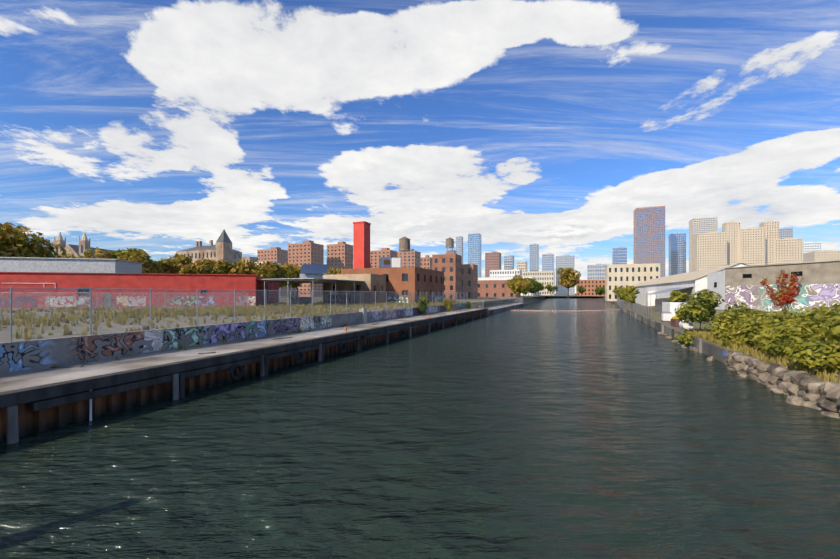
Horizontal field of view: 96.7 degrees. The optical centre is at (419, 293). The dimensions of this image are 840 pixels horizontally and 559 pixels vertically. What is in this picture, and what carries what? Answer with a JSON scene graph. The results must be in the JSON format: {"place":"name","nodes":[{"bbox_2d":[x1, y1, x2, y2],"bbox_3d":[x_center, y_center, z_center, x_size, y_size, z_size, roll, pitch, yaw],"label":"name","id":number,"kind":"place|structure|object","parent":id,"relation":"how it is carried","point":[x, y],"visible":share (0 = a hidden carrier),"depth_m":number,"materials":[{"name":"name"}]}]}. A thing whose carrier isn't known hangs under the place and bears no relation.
{"place":"outdoors","nodes":[
{"label":"outdoors","id":0,"kind":"place"},
{"bbox_2d":[0,301,466,366],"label":"grass","id":1,"kind":"structure","parent":0,"point":[220,320],"depth_m":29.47,"materials":[{"name":"green plant"}]},
{"bbox_2d":[0,293,247,308],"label":"chain-link fence","id":2,"kind":"object","parent":1,"relation":"on","point":[120,299],"depth_m":56.48,"materials":[{"name":"grey"}]},
{"bbox_2d":[257,278,364,304],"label":"open steel shed","id":3,"kind":"structure","parent":1,"relation":"on","point":[311,281],"depth_m":73.18,"materials":[{"name":"metal"}]},
{"bbox_2d":[300,264,332,277],"bbox_3d":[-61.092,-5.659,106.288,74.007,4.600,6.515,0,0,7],"label":"rooftop solar units","id":4,"kind":"object","parent":3,"relation":"on","point":[313,268],"visible":0.27,"depth_m":100.77,"materials":[{"name":"blue"}]},
{"bbox_2d":[0,296,839,558],"bbox_3d":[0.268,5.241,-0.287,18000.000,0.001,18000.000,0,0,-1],"label":"canal water","id":5,"kind":"structure","parent":0,"point":[516,433],"depth_m":11.65,"materials":[{"name":"teal liquid"}]},
{"bbox_2d":[522,309,619,310],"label":"floating boom","id":6,"kind":"object","parent":5,"relation":"on","point":[574,310],"visible":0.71,"depth_m":113.53,"materials":[{"name":"orange paint"}]},
{"bbox_2d":[0,294,839,382],"bbox_3d":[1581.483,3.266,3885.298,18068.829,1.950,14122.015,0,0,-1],"label":"ground","id":7,"kind":"structure","parent":0,"point":[654,316],"depth_m":68.75,"materials":[{"name":"brown soil"}]},
{"bbox_2d":[54,232,112,257],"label":"church","id":8,"kind":"structure","parent":7,"relation":"on","point":[80,248],"depth_m":247.38,"materials":[{"name":"beige stone"}]},
{"bbox_2d":[24,292,227,308],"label":"fence posts","id":9,"kind":"object","parent":7,"relation":"on","point":[73,299],"depth_m":55.13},
{"bbox_2d":[0,257,278,307],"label":"red brick warehouse","id":10,"kind":"structure","parent":7,"relation":"on","point":[34,273],"depth_m":62.10,"materials":[{"name":"brick"}]},
{"bbox_2d":[176,230,257,263],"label":"stone building","id":11,"kind":"structure","parent":7,"relation":"on","point":[221,249],"depth_m":216.09,"materials":[{"name":"beige stone"}]},
{"bbox_2d":[0,303,466,374],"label":"graffitied wall","id":12,"kind":"structure","parent":7,"relation":"on","point":[21,356],"depth_m":22.36,"materials":[{"name":"concrete"}]},
{"bbox_2d":[0,287,467,341],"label":"fence posts","id":13,"kind":"object","parent":7,"relation":"on","point":[150,289],"visible":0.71,"depth_m":24.07,"materials":[{"name":"grey metal"}]},
{"bbox_2d":[0,288,466,342],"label":"lot fence","id":14,"kind":"object","parent":13,"relation":"attached to","point":[224,311],"visible":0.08,"depth_m":22.72,"materials":[{"name":"grey metal"}]},
{"bbox_2d":[0,308,484,391],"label":"concrete apron","id":15,"kind":"object","parent":7,"relation":"on","point":[20,380],"visible":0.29,"depth_m":20.34,"materials":[{"name":"grey concrete"}]},
{"bbox_2d":[0,311,486,441],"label":"bulkhead","id":16,"kind":"object","parent":15,"relation":"attached to","point":[29,421],"visible":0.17,"depth_m":17.62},
{"bbox_2d":[0,308,487,443],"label":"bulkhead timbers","id":17,"kind":"object","parent":15,"relation":"attached to","point":[41,397],"visible":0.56,"depth_m":18.41,"materials":[{"name":"brown wood"}]},
{"bbox_2d":[229,321,438,379],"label":"tires","id":18,"kind":"object","parent":17,"relation":"on","point":[241,369],"visible":0.98,"depth_m":26.21,"materials":[{"name":"rubber"}]},
{"bbox_2d":[50,309,469,420],"bbox_3d":[-2.912,5.093,47.597,11.236,3.304,82.581,0,0,16],"label":"dock clutter","id":19,"kind":"object","parent":15,"relation":"on","point":[90,409],"visible":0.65,"depth_m":17.85,"materials":[{"name":"white paint"}]},
{"bbox_2d":[14,244,600,299],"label":"tree trunks","id":20,"kind":"object","parent":7,"relation":"on","point":[297,285],"visible":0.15,"depth_m":245.99,"materials":[{"name":"brown plant"}]},
{"bbox_2d":[0,222,532,310],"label":"trees","id":21,"kind":"object","parent":20,"relation":"attached to","point":[10,236],"visible":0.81,"depth_m":102.64,"materials":[{"name":"green plant"}]},
{"bbox_2d":[56,247,580,287],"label":"trees","id":22,"kind":"object","parent":20,"relation":"on","point":[169,266],"visible":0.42,"depth_m":100.00,"materials":[{"name":"green plant"}]},
{"bbox_2d":[183,237,534,299],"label":"apartment buildings","id":23,"kind":"structure","parent":7,"relation":"on","point":[459,276],"depth_m":268.75,"materials":[{"name":"brown brick"}]},
{"bbox_2d":[323,221,443,306],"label":"brick factory","id":24,"kind":"structure","parent":7,"relation":"on","point":[396,280],"depth_m":83.20,"materials":[{"name":"brown brick"}]},
{"bbox_2d":[379,257,400,267],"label":"billboard","id":25,"kind":"object","parent":24,"relation":"attached to","point":[387,262],"visible":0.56,"depth_m":96.43,"materials":[{"name":"white paint"}]},
{"bbox_2d":[399,236,410,266],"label":"water tower","id":26,"kind":"structure","parent":24,"relation":"on","point":[404,243],"depth_m":110.40,"materials":[{"name":"brown wood"}]},
{"bbox_2d":[605,263,659,300],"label":"office building","id":27,"kind":"structure","parent":7,"relation":"on","point":[622,275],"depth_m":203.34,"materials":[{"name":"beige concrete"}]},
{"bbox_2d":[617,299,648,318],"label":"fence posts","id":28,"kind":"object","parent":7,"relation":"on","point":[619,300],"visible":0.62,"depth_m":95.94,"materials":[{"name":"grey metal"}]},
{"bbox_2d":[618,301,650,319],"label":"bank fence","id":29,"kind":"object","parent":7,"relation":"on","point":[638,308],"visible":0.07,"depth_m":75.88,"materials":[{"name":"grey metal"}]},
{"bbox_2d":[446,206,839,294],"bbox_3d":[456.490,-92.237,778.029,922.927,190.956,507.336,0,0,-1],"label":"city skyline","id":30,"kind":"structure","parent":7,"relation":"on","point":[764,243],"depth_m":712.01,"materials":[{"name":"beige concrete"}]},
{"bbox_2d":[603,297,732,364],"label":"bank edge","id":31,"kind":"object","parent":7,"relation":"on","point":[708,349],"visible":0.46,"depth_m":36.02,"materials":[{"name":"concrete"}]},
{"bbox_2d":[634,263,749,311],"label":"gabled shed","id":32,"kind":"structure","parent":7,"relation":"on","point":[655,292],"depth_m":99.64,"materials":[{"name":"painted white metal"},{"name":"grey corrugated metal roofing"}]},
{"bbox_2d":[660,302,729,356],"bbox_3d":[34.131,3.151,48.367,4.150,3.080,51.214,0,0,30],"label":"yard equipment","id":33,"kind":"object","parent":7,"relation":"on","point":[667,313],"visible":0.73,"depth_m":55.61,"materials":[{"name":"white paint"}]},
{"bbox_2d":[723,301,764,318],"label":"green bank shrubs","id":34,"kind":"object","parent":7,"relation":"on","point":[740,308],"visible":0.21,"depth_m":39.58,"materials":[{"name":"green plant"}]},
{"bbox_2d":[657,332,839,417],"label":"rocks","id":35,"kind":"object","parent":7,"relation":"on","point":[800,388],"depth_m":19.30,"materials":[{"name":"grey stone"}]},
{"bbox_2d":[683,327,839,382],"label":"dry grass","id":36,"kind":"structure","parent":7,"relation":"on","point":[748,349],"depth_m":24.31,"materials":[{"name":"yellow plant"}]},
{"bbox_2d":[702,303,839,371],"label":"bushes","id":37,"kind":"object","parent":7,"relation":"on","point":[797,336],"visible":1,"depth_m":23.11,"materials":[{"name":"green plant"}]},
{"bbox_2d":[707,260,839,313],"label":"graffitied warehouse","id":38,"kind":"structure","parent":7,"relation":"on","point":[820,283],"depth_m":62.58,"materials":[{"name":"multicoloured paint"}]},
{"bbox_2d":[760,270,803,311],"bbox_3d":[59.566,-0.307,61.515,1.272,7.326,6.036,0,0,-12],"label":"red vine","id":39,"kind":"object","parent":38,"relation":"attached to","point":[783,294],"depth_m":60.91,"materials":[{"name":"red plant"}]},
{"bbox_2d":[0,0,839,293],"label":"sky","id":40,"kind":"structure","parent":0,"point":[159,128],"materials":[{"name":"blue"}]},
{"bbox_2d":[431,296,544,314],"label":"bank","id":41,"kind":"structure","parent":0,"point":[528,300],"depth_m":139.17,"materials":[{"name":"concrete"}]},
{"bbox_2d":[437,300,482,307],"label":"yard fence","id":42,"kind":"object","parent":41,"relation":"on","point":[470,302],"depth_m":90.76,"materials":[{"name":"grey metal"}]},
{"bbox_2d":[478,297,521,309],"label":"yard fence","id":43,"kind":"object","parent":41,"relation":"on","point":[502,302],"visible":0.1,"depth_m":128.90,"materials":[{"name":"grey metal"}]},
{"bbox_2d":[484,297,522,308],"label":"fence posts","id":44,"kind":"object","parent":41,"relation":"on","point":[501,301],"visible":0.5,"depth_m":129.09,"materials":[{"name":"grey metal"}]},
{"bbox_2d":[417,277,604,314],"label":"trees","id":45,"kind":"object","parent":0,"point":[537,286],"visible":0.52,"depth_m":243.89,"materials":[{"name":"green plant"}]},
{"bbox_2d":[576,280,604,295],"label":"brick building","id":46,"kind":"structure","parent":0,"point":[590,286],"depth_m":473.33,"materials":[{"name":"brown brick"}]},
{"bbox_2d":[612,286,724,344],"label":"bushes","id":47,"kind":"object","parent":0,"point":[693,309],"visible":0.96,"depth_m":37.79,"materials":[{"name":"green plant"}]},
{"bbox_2d":[620,299,839,369],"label":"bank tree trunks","id":48,"kind":"object","parent":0,"point":[738,333],"visible":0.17,"depth_m":28.45,"materials":[{"name":"brown wood"}]}
]}

